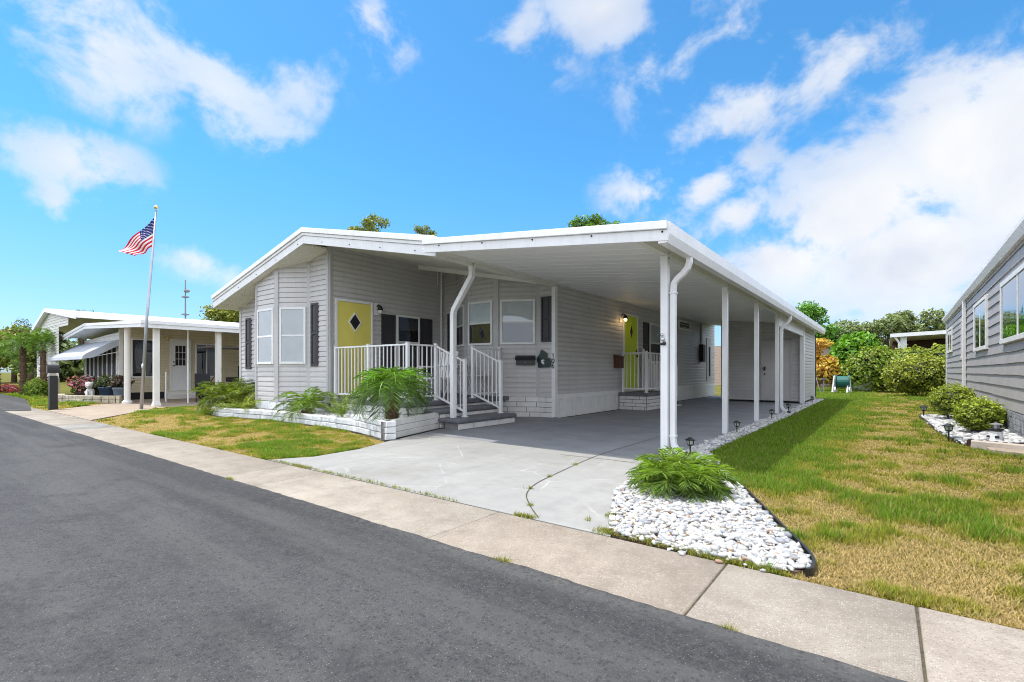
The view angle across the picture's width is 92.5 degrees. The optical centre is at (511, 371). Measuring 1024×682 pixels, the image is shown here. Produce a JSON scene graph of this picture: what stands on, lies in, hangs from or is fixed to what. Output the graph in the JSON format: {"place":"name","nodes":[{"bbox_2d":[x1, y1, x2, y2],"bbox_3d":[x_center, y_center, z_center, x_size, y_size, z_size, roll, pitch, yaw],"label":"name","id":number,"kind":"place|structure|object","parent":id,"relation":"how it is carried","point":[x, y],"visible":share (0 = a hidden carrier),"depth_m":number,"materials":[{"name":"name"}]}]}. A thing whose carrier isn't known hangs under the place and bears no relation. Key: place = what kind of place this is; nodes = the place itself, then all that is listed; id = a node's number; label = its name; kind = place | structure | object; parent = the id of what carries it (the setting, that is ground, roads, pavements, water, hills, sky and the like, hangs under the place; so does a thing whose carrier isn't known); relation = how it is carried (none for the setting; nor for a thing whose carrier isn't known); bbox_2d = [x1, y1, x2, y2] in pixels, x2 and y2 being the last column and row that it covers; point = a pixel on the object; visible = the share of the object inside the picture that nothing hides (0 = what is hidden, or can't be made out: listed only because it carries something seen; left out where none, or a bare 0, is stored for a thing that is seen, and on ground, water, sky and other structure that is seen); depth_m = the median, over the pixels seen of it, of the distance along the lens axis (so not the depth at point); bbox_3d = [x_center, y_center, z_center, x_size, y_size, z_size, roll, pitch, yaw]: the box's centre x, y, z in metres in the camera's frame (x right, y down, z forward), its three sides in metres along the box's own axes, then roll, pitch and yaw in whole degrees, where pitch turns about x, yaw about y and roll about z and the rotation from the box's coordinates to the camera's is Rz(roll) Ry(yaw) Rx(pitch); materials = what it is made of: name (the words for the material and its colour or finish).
{"place":"outdoors","nodes":[
{"label":"outdoors","id":0,"kind":"place"},
{"bbox_2d":[0,394,30,410],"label":"side road","id":1,"kind":"structure","parent":0,"point":[9,403],"depth_m":14.44,"materials":[{"name":"asphalt"}]},
{"bbox_2d":[48,398,210,420],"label":"neighbour driveway","id":2,"kind":"structure","parent":0,"point":[95,412],"depth_m":13.07,"materials":[{"name":"concrete"}]},
{"bbox_2d":[194,373,211,401],"bbox_3d":[-9.934,0.540,15.907,0.610,0.920,0.516,0,0,37],"label":"patio chair","id":3,"kind":"object","parent":2,"relation":"on","point":[200,378],"visible":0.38,"depth_m":15.98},
{"bbox_2d":[196,346,238,398],"bbox_3d":[-9.816,0.080,17.289,1.300,1.840,1.938,0,0,37],"label":"golf cart","id":4,"kind":"object","parent":2,"relation":"on","point":[229,379],"visible":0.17,"depth_m":16.93,"materials":[{"name":"plastic"}]},
{"bbox_2d":[95,405,382,459],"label":"grass","id":5,"kind":"structure","parent":0,"point":[270,439],"depth_m":7.80,"materials":[{"name":"plant"}]},
{"bbox_2d":[0,410,906,681],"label":"road","id":6,"kind":"structure","parent":0,"point":[118,563],"depth_m":2.09,"materials":[{"name":"asphalt"}]},
{"bbox_2d":[0,373,1023,629],"bbox_3d":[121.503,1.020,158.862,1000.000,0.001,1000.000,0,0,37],"label":"ground","id":7,"kind":"structure","parent":0,"point":[6,379],"depth_m":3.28,"materials":[{"name":"plant"}]},
{"bbox_2d":[0,333,18,367],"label":"tree","id":8,"kind":"object","parent":7,"relation":"on","point":[5,362],"visible":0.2,"depth_m":40.28,"materials":[{"name":"green plant"}]},
{"bbox_2d":[0,383,19,392],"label":"flower bed","id":9,"kind":"object","parent":7,"relation":"on","point":[8,388],"visible":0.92,"depth_m":21.51,"materials":[{"name":"pink plant"}]},
{"bbox_2d":[0,341,19,391],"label":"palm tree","id":10,"kind":"object","parent":7,"relation":"on","point":[8,354],"visible":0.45,"depth_m":21.97,"materials":[{"name":"green plant"}]},
{"bbox_2d":[0,336,36,379],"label":"tree","id":11,"kind":"object","parent":7,"relation":"on","point":[31,359],"visible":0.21,"depth_m":35.45,"materials":[{"name":"green plant"}]},
{"bbox_2d":[0,322,36,381],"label":"tree","id":12,"kind":"object","parent":7,"relation":"on","point":[7,331],"visible":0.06,"depth_m":43.36,"materials":[{"name":"green plant"}]},
{"bbox_2d":[0,332,38,393],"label":"palm tree","id":13,"kind":"object","parent":7,"relation":"on","point":[11,341],"visible":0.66,"depth_m":19.82,"materials":[{"name":"green plant"}]},
{"bbox_2d":[14,319,33,379],"bbox_3d":[-39.380,-1.625,39.758,2.423,5.455,2.542,0,0,37],"label":"tree","id":14,"kind":"object","parent":7,"relation":"on","point":[30,376],"visible":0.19,"depth_m":39.80,"materials":[{"name":"green plant"}]},
{"bbox_2d":[17,377,47,395],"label":"shrub","id":15,"kind":"object","parent":7,"relation":"on","point":[35,386],"visible":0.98,"depth_m":18.88,"materials":[{"name":"green plant"}]},
{"bbox_2d":[12,326,69,396],"bbox_3d":[-18.497,-0.350,19.300,1.716,2.776,1.728,0,0,37],"label":"palm tree","id":16,"kind":"object","parent":7,"relation":"on","point":[42,339],"visible":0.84,"depth_m":19.20,"materials":[{"name":"green plant"}]},
{"bbox_2d":[0,391,103,410],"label":"grass","id":17,"kind":"structure","parent":7,"relation":"on","point":[38,402],"depth_m":14.79,"materials":[{"name":"plant"}]},
{"bbox_2d":[46,365,59,409],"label":"mailbox pillar","id":18,"kind":"structure","parent":7,"relation":"on","point":[53,370],"depth_m":12.71,"materials":[{"name":"metal"}]},
{"bbox_2d":[34,338,84,380],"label":"tree line","id":19,"kind":"object","parent":7,"relation":"on","point":[70,369],"visible":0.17,"depth_m":45.54,"materials":[{"name":"green plant"}]},
{"bbox_2d":[66,374,97,394],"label":"flowering shrub","id":20,"kind":"object","parent":7,"relation":"on","point":[80,388],"visible":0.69,"depth_m":16.23,"materials":[{"name":"pink plant"}]},
{"bbox_2d":[71,309,93,379],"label":"tree","id":21,"kind":"object","parent":7,"relation":"on","point":[80,341],"visible":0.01,"depth_m":45.81,"materials":[{"name":"green plant"}]},
{"bbox_2d":[84,382,94,395],"bbox_3d":[-13.573,0.680,15.769,0.462,0.680,0.371,0,0,37],"label":"lion statue","id":22,"kind":"object","parent":7,"relation":"on","point":[89,389],"visible":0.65,"depth_m":15.67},
{"bbox_2d":[58,394,121,403],"bbox_3d":[-13.769,0.882,15.688,3.493,0.235,0.602,0,0,24],"label":"stone border","id":23,"kind":"object","parent":7,"relation":"on","point":[99,399],"visible":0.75,"depth_m":15.13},
{"bbox_2d":[88,374,122,395],"bbox_3d":[-13.282,0.474,16.120,0.889,0.772,0.923,0,0,37],"label":"potted plant","id":24,"kind":"object","parent":23,"relation":"on","point":[104,389],"visible":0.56,"depth_m":15.93,"materials":[{"name":"green plant"}]},
{"bbox_2d":[107,374,134,397],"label":"potted plant","id":25,"kind":"object","parent":23,"relation":"on","point":[117,382],"visible":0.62,"depth_m":15.45,"materials":[{"name":"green plant"}]},
{"bbox_2d":[76,376,106,395],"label":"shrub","id":26,"kind":"object","parent":7,"relation":"on","point":[96,392],"visible":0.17,"depth_m":16.85,"materials":[{"name":"green plant"}]},
{"bbox_2d":[31,308,238,405],"bbox_3d":[-9.183,-0.768,26.034,13.380,3.536,21.800,0,0,37],"label":"mobile home","id":27,"kind":"object","parent":7,"relation":"on","point":[174,356],"visible":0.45,"depth_m":17.96,"materials":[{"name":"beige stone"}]},
{"bbox_2d":[86,347,117,377],"bbox_3d":[-15.244,-0.375,18.175,4.000,1.270,0.050,0,0,37],"label":"window","id":28,"kind":"structure","parent":27,"relation":"in","point":[97,366],"depth_m":17.96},
{"bbox_2d":[131,338,152,377],"bbox_3d":[-13.024,-0.455,17.402,0.062,1.370,0.820,0,0,37],"label":"window","id":29,"kind":"structure","parent":27,"relation":"in","point":[136,344],"depth_m":17.30,"materials":[{"name":"grey glass"}]},
{"bbox_2d":[170,339,190,390],"bbox_3d":[-12.341,-0.235,18.264,0.104,1.910,0.680,0,0,37],"label":"door","id":30,"kind":"structure","parent":27,"relation":"in","point":[178,349],"depth_m":18.25,"materials":[{"name":"wood"}]},
{"bbox_2d":[195,343,214,376],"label":"window","id":31,"kind":"structure","parent":27,"relation":"in","point":[209,367],"depth_m":18.95,"materials":[{"name":"grey glass"}]},
{"bbox_2d":[139,205,158,408],"bbox_3d":[-9.621,-1.671,12.977,0.497,5.448,0.123,0,0,-1],"label":"flagpole","id":32,"kind":"object","parent":7,"relation":"on","point":[143,366],"visible":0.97,"depth_m":12.97,"materials":[{"name":"grey metal"}]},
{"bbox_2d":[119,218,153,255],"bbox_3d":[-9.985,-3.581,12.960,1.104,1.078,0.268,0,0,5],"label":"flag","id":33,"kind":"object","parent":32,"relation":"attached to","point":[139,242],"visible":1,"depth_m":12.99,"materials":[{"name":"fabric"}]},
{"bbox_2d":[181,280,189,318],"bbox_3d":[-18.539,-2.100,27.902,0.548,6.200,0.304,0,0,37],"label":"antenna mast","id":34,"kind":"object","parent":7,"relation":"on","point":[185,296],"visible":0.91,"depth_m":27.95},
{"bbox_2d":[199,303,238,322],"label":"tree","id":35,"kind":"object","parent":7,"relation":"on","point":[221,315],"visible":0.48,"depth_m":32.85,"materials":[{"name":"green plant"}]},
{"bbox_2d":[211,406,438,440],"bbox_3d":[-4.089,0.873,9.832,7.070,0.295,1.668,0,0,37],"label":"planter","id":36,"kind":"object","parent":7,"relation":"on","point":[384,429],"visible":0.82,"depth_m":8.18,"materials":[{"name":"white brick"}]},
{"bbox_2d":[189,376,254,416],"bbox_3d":[-6.592,0.712,11.528,2.021,1.193,1.628,0,0,37],"label":"pygmy date palm","id":37,"kind":"object","parent":36,"relation":"in","point":[237,392],"visible":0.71,"depth_m":11.17,"materials":[{"name":"green plant"}]},
{"bbox_2d":[270,386,337,423],"bbox_3d":[-3.994,0.694,9.644,1.390,0.775,1.341,0,0,37],"label":"pygmy date palm","id":38,"kind":"object","parent":36,"relation":"in","point":[304,404],"visible":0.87,"depth_m":9.48,"materials":[{"name":"green plant"}]},
{"bbox_2d":[230,406,384,418],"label":"pebbles","id":39,"kind":"object","parent":36,"relation":"on","point":[329,414],"visible":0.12,"depth_m":9.58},
{"bbox_2d":[213,391,262,412],"bbox_3d":[-5.894,0.705,10.782,1.094,0.483,1.238,0,0,-12],"label":"cycad","id":40,"kind":"object","parent":39,"relation":"on","point":[249,405],"visible":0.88,"depth_m":10.63,"materials":[{"name":"green plant"}]},
{"bbox_2d":[317,391,367,416],"bbox_3d":[-3.076,0.582,8.768,0.795,0.477,0.936,0,0,-31],"label":"cycad","id":41,"kind":"object","parent":39,"relation":"on","point":[339,409],"visible":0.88,"depth_m":8.71,"materials":[{"name":"green plant"}]},
{"bbox_2d":[347,366,436,421],"bbox_3d":[-1.897,0.401,7.785,1.422,0.986,1.364,0,0,37],"label":"pygmy date palm","id":42,"kind":"object","parent":39,"relation":"on","point":[390,388],"visible":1,"depth_m":7.53,"materials":[{"name":"green plant"}]},
{"bbox_2d":[347,212,390,231],"bbox_3d":[-11.626,-5.882,39.898,4.020,13.968,3.722,0,0,37],"label":"tree","id":43,"kind":"object","parent":7,"relation":"on","point":[369,224],"visible":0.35,"depth_m":39.16,"materials":[{"name":"green plant"}]},
{"bbox_2d":[414,224,437,235],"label":"tree","id":44,"kind":"object","parent":7,"relation":"on","point":[421,230],"visible":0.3,"depth_m":41.81,"materials":[{"name":"green plant"}]},
{"bbox_2d":[211,227,714,417],"bbox_3d":[0.605,-0.883,15.894,7.750,3.767,15.935,0,0,37],"label":"mobile home","id":45,"kind":"object","parent":7,"relation":"on","point":[302,300],"visible":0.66,"depth_m":10.72,"materials":[{"name":"plastic"}]},
{"bbox_2d":[257,308,273,363],"bbox_3d":[-5.373,-0.750,10.678,0.710,1.200,0.062,0,0,37],"label":"window","id":46,"kind":"structure","parent":45,"relation":"in","point":[265,317],"depth_m":10.67,"materials":[{"name":"white glass"}]},
{"bbox_2d":[279,307,305,363],"bbox_3d":[-4.635,-0.750,10.365,0.579,1.200,0.062,0,0,5],"label":"window","id":47,"kind":"structure","parent":45,"relation":"in","point":[292,320],"depth_m":10.37,"materials":[{"name":"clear glass"}]},
{"bbox_2d":[334,298,372,395],"bbox_3d":[-3.320,-0.490,10.389,0.104,2.020,0.930,0,0,37],"label":"door","id":48,"kind":"structure","parent":45,"relation":"in","point":[353,321],"depth_m":10.36,"materials":[{"name":"wood"}]},
{"bbox_2d":[374,303,382,314],"bbox_3d":[-2.929,-1.370,10.801,0.200,0.260,0.140,0,0,37],"label":"wall lamp","id":49,"kind":"object","parent":45,"relation":"attached to","point":[378,308],"visible":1,"depth_m":10.79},
{"bbox_2d":[396,315,419,368],"bbox_3d":[-2.445,-0.675,11.564,0.062,1.250,0.700,0,0,37],"label":"window","id":50,"kind":"structure","parent":45,"relation":"in","point":[407,327],"depth_m":11.55,"materials":[{"name":"black glass"}]},
{"bbox_2d":[457,304,463,347],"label":"window","id":51,"kind":"structure","parent":45,"relation":"in","point":[460,312],"depth_m":11.69,"materials":[{"name":"white glass"}]},
{"bbox_2d":[468,300,492,345],"bbox_3d":[-0.718,-1.070,10.995,0.720,0.980,0.062,0,0,37],"label":"window","id":52,"kind":"structure","parent":45,"relation":"in","point":[480,314],"depth_m":10.99,"materials":[{"name":"white glass"}]},
{"bbox_2d":[500,299,534,344],"bbox_3d":[0.122,-1.070,10.666,0.758,0.980,0.062,0,0,6],"label":"window","id":53,"kind":"structure","parent":45,"relation":"in","point":[517,316],"depth_m":10.67,"materials":[{"name":"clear glass"}]},
{"bbox_2d":[515,355,535,364],"bbox_3d":[0.287,-0.236,10.600,0.440,0.213,0.141,0,0,6],"label":"wall mailbox","id":54,"kind":"object","parent":45,"relation":"attached to","point":[525,359],"depth_m":10.56,"materials":[{"name":"black metal"}]},
{"bbox_2d":[537,350,550,367],"bbox_3d":[0.688,-0.266,10.512,0.360,0.392,0.014,0,0,37],"label":"state plaque","id":55,"kind":"object","parent":45,"relation":"attached to","point":[542,362],"visible":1,"depth_m":10.52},
{"bbox_2d":[613,355,623,367],"bbox_3d":[2.763,-0.250,12.654,0.185,0.340,0.300,0,0,37],"label":"wooden box","id":56,"kind":"object","parent":45,"relation":"attached to","point":[618,361],"visible":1,"depth_m":12.57,"materials":[{"name":"brown wood"}]},
{"bbox_2d":[619,312,627,322],"bbox_3d":[2.943,-1.410,12.882,0.200,0.260,0.140,0,0,37],"label":"wall lamp","id":57,"kind":"object","parent":45,"relation":"attached to","point":[624,317],"visible":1,"depth_m":12.87,"materials":[{"name":"black"}]},
{"bbox_2d":[623,313,637,389],"bbox_3d":[3.272,-0.525,13.411,0.104,2.050,0.940,0,0,37],"label":"door","id":58,"kind":"structure","parent":45,"relation":"in","point":[630,327],"depth_m":13.43,"materials":[{"name":"wood"}]},
{"bbox_2d":[649,323,659,362],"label":"window","id":59,"kind":"structure","parent":45,"relation":"in","point":[654,329],"depth_m":14.78,"materials":[{"name":"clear glass"}]},
{"bbox_2d":[567,213,623,227],"bbox_3d":[5.891,-5.153,35.814,5.317,12.510,4.354,0,0,37],"label":"tree","id":60,"kind":"object","parent":7,"relation":"on","point":[596,220],"visible":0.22,"depth_m":35.03,"materials":[{"name":"green plant"}]},
{"bbox_2d":[611,484,804,575],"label":"bed soil","id":61,"kind":"structure","parent":7,"relation":"on","point":[796,570],"depth_m":2.84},
{"bbox_2d":[625,445,745,503],"bbox_3d":[1.374,0.868,4.000,0.954,0.439,0.853,0,0,37],"label":"pygmy date palm","id":62,"kind":"object","parent":61,"relation":"on","point":[686,475],"visible":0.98,"depth_m":3.81,"materials":[{"name":"green plant"}]},
{"bbox_2d":[685,437,694,452],"bbox_3d":[2.099,0.900,5.772,0.116,0.240,0.116,0,0,37],"label":"path light","id":63,"kind":"object","parent":61,"relation":"on","point":[690,441],"visible":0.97,"depth_m":5.75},
{"bbox_2d":[607,449,811,570],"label":"pebbles","id":64,"kind":"object","parent":61,"relation":"on","point":[754,532],"visible":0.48,"depth_m":3.10,"materials":[{"name":"stone"}]},
{"bbox_2d":[611,487,797,558],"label":"leaf litter","id":65,"kind":"object","parent":64,"relation":"on","point":[697,523],"visible":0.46,"depth_m":3.20,"materials":[{"name":"plant"}]},
{"bbox_2d":[714,343,831,386],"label":"house","id":66,"kind":"structure","parent":7,"relation":"on","point":[717,365],"depth_m":34.30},
{"bbox_2d":[738,481,815,577],"bbox_3d":[1.810,0.996,3.544,0.101,0.048,2.377,0,0,15],"label":"bed edging","id":67,"kind":"object","parent":7,"relation":"on","point":[810,571],"visible":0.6,"depth_m":2.81,"materials":[{"name":"plastic"}]},
{"bbox_2d":[795,300,840,341],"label":"tree","id":68,"kind":"object","parent":7,"relation":"on","point":[809,310],"visible":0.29,"depth_m":46.49,"materials":[{"name":"green plant"}]},
{"bbox_2d":[816,377,826,391],"bbox_3d":[14.445,0.575,22.944,0.509,0.860,0.266,0,0,37],"label":"bird bath stand","id":69,"kind":"object","parent":7,"relation":"on","point":[823,379],"visible":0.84,"depth_m":22.85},
{"bbox_2d":[816,338,842,386],"bbox_3d":[15.673,-0.357,25.208,2.307,2.785,1.865,0,0,37],"label":"croton shrub","id":70,"kind":"object","parent":7,"relation":"on","point":[827,368],"visible":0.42,"depth_m":24.64,"materials":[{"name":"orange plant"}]},
{"bbox_2d":[831,375,851,392],"bbox_3d":[15.178,0.586,22.577,0.750,0.841,0.788,0,0,37],"label":"hose reel","id":71,"kind":"object","parent":7,"relation":"on","point":[842,381],"visible":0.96,"depth_m":22.45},
{"bbox_2d":[827,331,878,383],"bbox_3d":[18.697,-0.591,27.305,2.894,3.250,2.334,0,0,37],"label":"hedge shrub","id":72,"kind":"object","parent":7,"relation":"on","point":[851,345],"visible":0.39,"depth_m":26.65,"materials":[{"name":"green plant"}]},
{"bbox_2d":[824,328,882,349],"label":"tree","id":73,"kind":"object","parent":7,"relation":"on","point":[846,331],"visible":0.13,"depth_m":46.96,"materials":[{"name":"green plant"}]},
{"bbox_2d":[851,378,873,390],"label":"shrub","id":74,"kind":"object","parent":7,"relation":"on","point":[862,388],"visible":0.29,"depth_m":23.55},
{"bbox_2d":[839,342,906,392],"bbox_3d":[17.519,-0.176,23.671,2.980,2.534,2.380,0,0,37],"label":"hedge shrub","id":75,"kind":"object","parent":7,"relation":"on","point":[867,363],"visible":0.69,"depth_m":23.35,"materials":[{"name":"green plant"}]},
{"bbox_2d":[829,307,945,352],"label":"tree","id":76,"kind":"object","parent":7,"relation":"on","point":[899,322],"visible":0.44,"depth_m":46.68,"materials":[{"name":"green plant"}]},
{"bbox_2d":[877,353,945,396],"bbox_3d":[16.369,0.163,19.724,2.704,1.834,2.284,0,0,37],"label":"hedge shrub","id":77,"kind":"object","parent":7,"relation":"on","point":[912,376],"visible":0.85,"depth_m":19.32,"materials":[{"name":"green plant"}]},
{"bbox_2d":[891,341,945,362],"bbox_3d":[21.870,-0.321,24.731,5.799,2.986,2.413,0,0,37],"label":"hedge shrub","id":78,"kind":"object","parent":7,"relation":"on","point":[940,349],"visible":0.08,"depth_m":25.05,"materials":[{"name":"green plant"}]},
{"bbox_2d":[919,414,960,444],"bbox_3d":[7.766,0.990,8.713,0.652,0.060,5.280,0,0,37],"label":"bed edging","id":79,"kind":"object","parent":7,"relation":"on","point":[954,441],"visible":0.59,"depth_m":7.92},
{"bbox_2d":[943,423,954,441],"bbox_3d":[6.236,0.885,7.002,0.133,0.276,0.133,0,0,37],"label":"path light","id":80,"kind":"object","parent":7,"relation":"on","point":[948,427],"visible":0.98,"depth_m":6.99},
{"bbox_2d":[942,215,1023,443],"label":"mobile home","id":81,"kind":"object","parent":7,"relation":"on","point":[983,318],"visible":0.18,"depth_m":8.30,"materials":[{"name":"grey"}]},
{"bbox_2d":[946,326,952,353],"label":"window","id":82,"kind":"structure","parent":81,"relation":"in","point":[949,332],"depth_m":15.84,"materials":[{"name":"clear glass"}]},
{"bbox_2d":[960,319,961,358],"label":"window","id":83,"kind":"structure","parent":81,"relation":"in","point":[961,319],"depth_m":12.79,"materials":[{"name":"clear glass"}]},
{"bbox_2d":[973,294,988,351],"bbox_3d":[9.396,-0.915,9.839,0.062,1.010,1.950,0,0,38],"label":"window","id":84,"kind":"structure","parent":81,"relation":"in","point":[980,309],"depth_m":9.62,"materials":[{"name":"clear glass"}]},
{"bbox_2d":[999,263,1023,344],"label":"window","id":85,"kind":"structure","parent":81,"relation":"in","point":[1012,288],"depth_m":6.94,"materials":[{"name":"clear glass"}]},
{"bbox_2d":[971,440,1023,449],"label":"timber edging","id":86,"kind":"object","parent":7,"relation":"on","point":[979,444],"visible":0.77,"depth_m":6.15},
{"bbox_2d":[987,447,1023,456],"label":"stepping slab","id":87,"kind":"structure","parent":7,"relation":"on","point":[1003,451],"depth_m":5.89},
{"bbox_2d":[0,0,1023,372],"label":"sky","id":88,"kind":"structure","parent":0,"point":[863,160],"materials":[{"name":"blue"}]},
{"bbox_2d":[5,407,1023,681],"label":"pavement","id":89,"kind":"structure","parent":0,"point":[867,633],"depth_m":2.34,"materials":[{"name":"concrete"}]},
{"bbox_2d":[667,547,765,571],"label":"pebbles","id":90,"kind":"object","parent":89,"relation":"on","point":[681,553],"visible":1,"depth_m":2.56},
{"bbox_2d":[684,564,927,681],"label":"pavement joint","id":91,"kind":"object","parent":89,"relation":"on","point":[919,635],"visible":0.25,"depth_m":1.92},
{"bbox_2d":[269,396,817,536],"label":"driveway","id":92,"kind":"structure","parent":0,"point":[496,468],"depth_m":5.61,"materials":[{"name":"concrete"}]},
{"bbox_2d":[330,342,516,429],"bbox_3d":[-1.431,0.243,10.203,3.270,1.514,3.210,0,0,37],"label":"porch","id":93,"kind":"object","parent":92,"relation":"on","point":[474,410],"visible":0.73,"depth_m":9.15,"materials":[{"name":"grey paint"}]},
{"bbox_2d":[418,351,458,398],"bbox_3d":[-1.485,0.070,9.992,0.580,0.950,0.630,0,0,37],"label":"porch chair","id":94,"kind":"object","parent":93,"relation":"on","point":[420,367],"visible":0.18,"depth_m":10.12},
{"bbox_2d":[465,356,485,395],"bbox_3d":[-0.804,0.102,10.750,0.463,0.894,0.424,0,0,37],"label":"bistro chair","id":95,"kind":"object","parent":93,"relation":"on","point":[475,377],"visible":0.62,"depth_m":10.76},
{"bbox_2d":[224,459,779,632],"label":"weeds","id":96,"kind":"object","parent":92,"relation":"on","point":[611,531],"visible":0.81,"depth_m":2.93,"materials":[{"name":"green plant"}]},
{"bbox_2d":[526,436,659,516],"bbox_3d":[1.095,0.996,5.602,0.444,0.001,4.856,0,0,27],"label":"driveway joint","id":97,"kind":"object","parent":92,"relation":"on","point":[558,472],"visible":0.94,"depth_m":4.50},
{"bbox_2d":[422,220,824,456],"bbox_3d":[4.590,-0.453,12.428,4.356,2.906,15.680,0,0,37],"label":"carport","id":98,"kind":"object","parent":92,"relation":"on","point":[669,271],"visible":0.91,"depth_m":7.41,"materials":[{"name":"metal"}]},
{"bbox_2d":[619,349,683,410],"bbox_3d":[3.892,0.183,13.516,0.880,1.634,2.500,0,0,37],"label":"side stoop","id":99,"kind":"object","parent":92,"relation":"on","point":[644,398],"visible":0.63,"depth_m":12.69,"materials":[{"name":"grey paint"}]},
{"bbox_2d":[721,321,815,403],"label":"storage shed","id":100,"kind":"structure","parent":92,"relation":"on","point":[799,367],"depth_m":15.84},
{"bbox_2d":[760,338,791,400],"bbox_3d":[8.366,-0.040,15.564,0.880,1.960,0.090,0,0,37],"label":"door","id":101,"kind":"structure","parent":100,"relation":"in","point":[767,346],"depth_m":15.64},
{"bbox_2d":[686,398,823,452],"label":"pebbles","id":102,"kind":"object","parent":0,"point":[715,443],"visible":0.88,"depth_m":8.02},
{"bbox_2d":[733,420,740,432],"bbox_3d":[3.549,0.900,7.735,0.116,0.240,0.116,0,0,37],"label":"path light","id":103,"kind":"object","parent":102,"relation":"on","point":[736,423],"visible":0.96,"depth_m":7.71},
{"bbox_2d":[889,330,945,353],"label":"house","id":104,"kind":"structure","parent":0,"point":[927,339],"depth_m":28.75,"materials":[{"name":"white wood"}]},
{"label":"bed soil","id":105,"kind":"structure","parent":0,"visible":0},
{"bbox_2d":[926,382,980,418],"bbox_3d":[8.798,0.621,9.781,0.822,0.826,0.981,0,0,37],"label":"shrub","id":106,"kind":"object","parent":105,"relation":"on","point":[947,397],"visible":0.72,"depth_m":9.67,"materials":[{"name":"green plant"}]},
{"bbox_2d":[921,414,1023,444],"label":"pebbles","id":107,"kind":"object","parent":105,"relation":"on","point":[959,433],"visible":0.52,"depth_m":7.38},
{"bbox_2d":[986,422,1003,441],"bbox_3d":[6.389,0.835,6.469,0.181,0.330,0.181,0,0,15],"label":"lighthouse ornament","id":108,"kind":"object","parent":107,"relation":"on","point":[996,432],"visible":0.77,"depth_m":6.44,"materials":[{"name":"ceramic"}]},
{"bbox_2d":[949,396,1006,431],"bbox_3d":[7.233,0.705,7.569,0.715,0.658,0.829,0,0,37],"label":"shrub","id":109,"kind":"object","parent":105,"relation":"on","point":[975,414],"visible":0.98,"depth_m":7.42,"materials":[{"name":"green plant"}]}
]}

